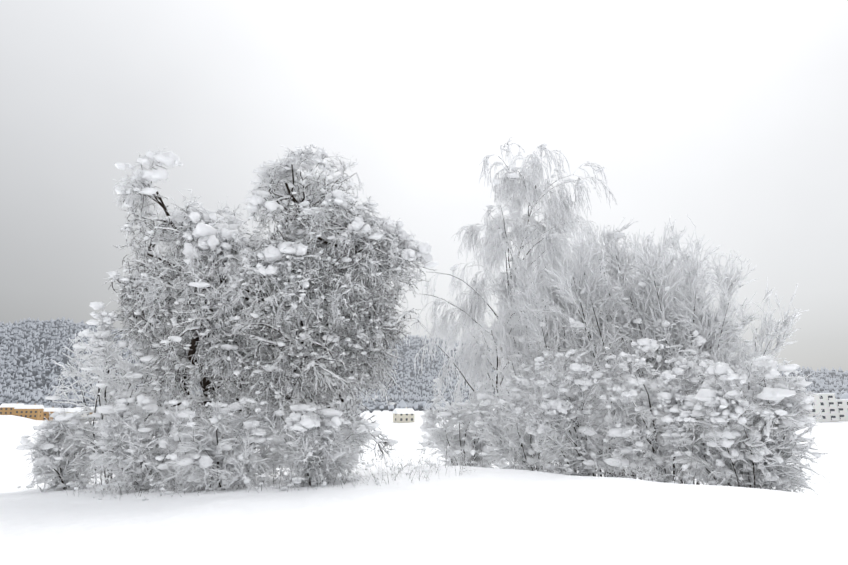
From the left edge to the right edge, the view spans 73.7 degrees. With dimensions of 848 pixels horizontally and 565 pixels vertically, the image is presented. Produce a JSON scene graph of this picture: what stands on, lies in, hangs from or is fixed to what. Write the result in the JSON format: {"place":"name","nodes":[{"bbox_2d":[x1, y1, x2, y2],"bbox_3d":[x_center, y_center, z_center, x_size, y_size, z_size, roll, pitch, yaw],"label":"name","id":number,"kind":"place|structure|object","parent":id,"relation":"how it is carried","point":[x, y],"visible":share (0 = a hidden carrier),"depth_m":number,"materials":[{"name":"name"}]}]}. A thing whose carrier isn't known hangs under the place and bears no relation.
{"place":"outdoors","nodes":[
{"label":"outdoors","id":0,"kind":"place"},
{"bbox_2d":[0,327,847,564],"bbox_3d":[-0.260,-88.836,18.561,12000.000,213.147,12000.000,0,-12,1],"label":"snowy ground","id":1,"kind":"structure","parent":0,"point":[488,516],"depth_m":11.58,"materials":[{"name":"white snow"}]},
{"bbox_2d":[0,403,24,414],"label":"building","id":2,"kind":"structure","parent":1,"relation":"on","point":[7,409],"depth_m":380.07,"materials":[{"name":"orange"}]},
{"bbox_2d":[14,404,44,419],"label":"building","id":3,"kind":"structure","parent":1,"relation":"on","point":[34,412],"depth_m":365.04,"materials":[{"name":"orange"}]},
{"bbox_2d":[42,407,58,420],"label":"building","id":4,"kind":"structure","parent":1,"relation":"on","point":[46,414],"depth_m":379.63,"materials":[{"name":"white"}]},
{"bbox_2d":[16,409,103,492],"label":"bush","id":5,"kind":"object","parent":1,"relation":"on","point":[49,444],"visible":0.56,"depth_m":21.94,"materials":[{"name":"white plant"}]},
{"bbox_2d":[56,407,81,414],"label":"building","id":6,"kind":"structure","parent":1,"relation":"on","point":[72,410],"depth_m":375.55,"materials":[{"name":"white"}]},
{"bbox_2d":[76,406,93,419],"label":"building","id":7,"kind":"structure","parent":1,"relation":"on","point":[85,415],"depth_m":378.66,"materials":[{"name":"white"}]},
{"bbox_2d":[44,287,186,489],"bbox_3d":[-12.536,4.524,24.223,5.723,8.594,5.927,0,-12,1],"label":"tree","id":8,"kind":"object","parent":1,"relation":"on","point":[129,373],"visible":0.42,"depth_m":22.64,"materials":[{"name":"plant"}]},
{"bbox_2d":[80,392,210,494],"bbox_3d":[-10.434,6.179,21.577,4.479,3.971,4.603,0,-12,1],"label":"bush","id":9,"kind":"object","parent":1,"relation":"on","point":[131,439],"visible":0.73,"depth_m":20.60,"materials":[{"name":"white plant"}]},
{"bbox_2d":[103,147,289,451],"bbox_3d":[-9.191,1.421,24.515,8.819,14.128,7.070,0,-12,1],"label":"old tree","id":10,"kind":"object","parent":1,"relation":"on","point":[192,271],"visible":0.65,"depth_m":22.66,"materials":[{"name":"white plant"}]},
{"bbox_2d":[152,389,282,493],"bbox_3d":[-7.502,6.018,20.890,5.341,4.210,5.857,0,-12,1],"label":"bush","id":11,"kind":"object","parent":1,"relation":"on","point":[216,455],"visible":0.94,"depth_m":19.85,"materials":[{"name":"white plant"}]},
{"bbox_2d":[248,389,382,488],"bbox_3d":[-4.171,6.075,20.912,5.054,4.242,4.801,-3,-12,16],"label":"bush","id":12,"kind":"object","parent":1,"relation":"on","point":[306,458],"visible":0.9,"depth_m":19.97,"materials":[{"name":"white plant"}]},
{"bbox_2d":[210,143,438,474],"bbox_3d":[-4.409,1.214,24.057,9.781,14.384,7.334,0,-12,1],"label":"old tree","id":13,"kind":"object","parent":1,"relation":"on","point":[317,289],"visible":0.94,"depth_m":22.62,"materials":[{"name":"white plant"}]},
{"bbox_2d":[391,407,415,422],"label":"house","id":14,"kind":"structure","parent":1,"relation":"on","point":[404,415],"depth_m":289.42,"materials":[{"name":"white"}]},
{"bbox_2d":[0,316,847,409],"bbox_3d":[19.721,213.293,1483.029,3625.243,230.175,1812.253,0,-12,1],"label":"forest trees","id":15,"kind":"object","parent":1,"relation":"on","point":[419,389],"visible":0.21,"depth_m":1038.55,"materials":[{"name":"grey plant"}]},
{"bbox_2d":[61,442,810,500],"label":"scrub twigs in snow","id":16,"kind":"object","parent":1,"relation":"on","point":[100,487],"visible":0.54,"depth_m":19.40,"materials":[{"name":"white plant"}]},
{"bbox_2d":[414,382,512,467],"bbox_3d":[2.367,8.143,29.765,5.650,5.690,5.643,0,-12,1],"label":"bush","id":17,"kind":"object","parent":1,"relation":"on","point":[444,433],"visible":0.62,"depth_m":28.63,"materials":[{"name":"white plant"}]},
{"bbox_2d":[402,137,617,467],"bbox_3d":[4.994,1.790,32.075,10.351,19.510,11.850,8,-14,-34],"label":"frosted birch","id":18,"kind":"object","parent":1,"relation":"on","point":[546,240],"visible":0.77,"depth_m":31.80,"materials":[{"name":"white plant"}]},
{"bbox_2d":[465,361,570,472],"bbox_3d":[4.802,6.577,26.264,5.572,5.908,5.639,0,-12,1],"label":"bush","id":19,"kind":"object","parent":1,"relation":"on","point":[518,438],"visible":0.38,"depth_m":25.90,"materials":[{"name":"white plant"}]},
{"bbox_2d":[471,249,616,472],"bbox_3d":[6.914,4.454,29.242,8.006,12.620,7.524,3,-12,-15],"label":"hazel tree","id":20,"kind":"object","parent":1,"relation":"on","point":[540,344],"visible":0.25,"depth_m":28.59,"materials":[{"name":"white plant"}]},
{"bbox_2d":[522,340,661,477],"bbox_3d":[7.105,5.794,24.009,6.005,6.399,5.885,0,-12,1],"label":"bush","id":21,"kind":"object","parent":1,"relation":"on","point":[559,409],"visible":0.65,"depth_m":22.80,"materials":[{"name":"white plant"}]},
{"bbox_2d":[529,215,724,479],"bbox_3d":[9.537,3.756,27.151,8.300,13.524,9.132,0,-12,1],"label":"hazel tree","id":22,"kind":"object","parent":1,"relation":"on","point":[579,271],"visible":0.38,"depth_m":25.98,"materials":[{"name":"white plant"}]},
{"bbox_2d":[578,328,723,485],"bbox_3d":[9.134,5.043,21.918,5.753,6.368,5.308,0,-12,1],"label":"bush","id":23,"kind":"object","parent":1,"relation":"on","point":[639,442],"visible":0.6,"depth_m":21.45,"materials":[{"name":"white plant"}]},
{"bbox_2d":[577,215,774,484],"bbox_3d":[10.837,3.780,25.396,7.439,12.906,7.985,0,-12,1],"label":"hazel tree","id":24,"kind":"object","parent":1,"relation":"on","point":[647,278],"visible":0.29,"depth_m":24.48,"materials":[{"name":"white plant"}]},
{"bbox_2d":[625,278,807,485],"bbox_3d":[12.184,4.682,24.025,6.300,10.412,6.130,0,-12,1],"label":"hazel tree","id":25,"kind":"object","parent":1,"relation":"on","point":[728,347],"visible":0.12,"depth_m":23.61,"materials":[{"name":"white plant"}]},
{"bbox_2d":[656,355,829,494],"bbox_3d":[10.743,5.084,19.364,5.035,5.442,5.188,-8,-15,35],"label":"bush","id":26,"kind":"object","parent":1,"relation":"on","point":[764,421],"visible":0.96,"depth_m":18.46,"materials":[{"name":"white plant"}]},
{"bbox_2d":[804,393,838,421],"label":"apartment block","id":27,"kind":"structure","parent":1,"relation":"on","point":[826,403],"depth_m":251.39,"materials":[{"name":"white"}]},
{"bbox_2d":[835,399,847,420],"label":"apartment block","id":28,"kind":"structure","parent":1,"relation":"on","point":[842,408],"depth_m":257.47,"materials":[{"name":"white"}]},
{"bbox_2d":[0,0,847,371],"label":"sky","id":29,"kind":"structure","parent":0,"point":[729,116],"materials":[{"name":"white"}]},
{"bbox_2d":[44,393,847,415],"bbox_3d":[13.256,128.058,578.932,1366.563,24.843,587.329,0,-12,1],"label":"valley trees","id":30,"kind":"object","parent":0,"point":[416,406],"visible":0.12,"depth_m":564.73,"materials":[{"name":"grey plant"}]}
]}

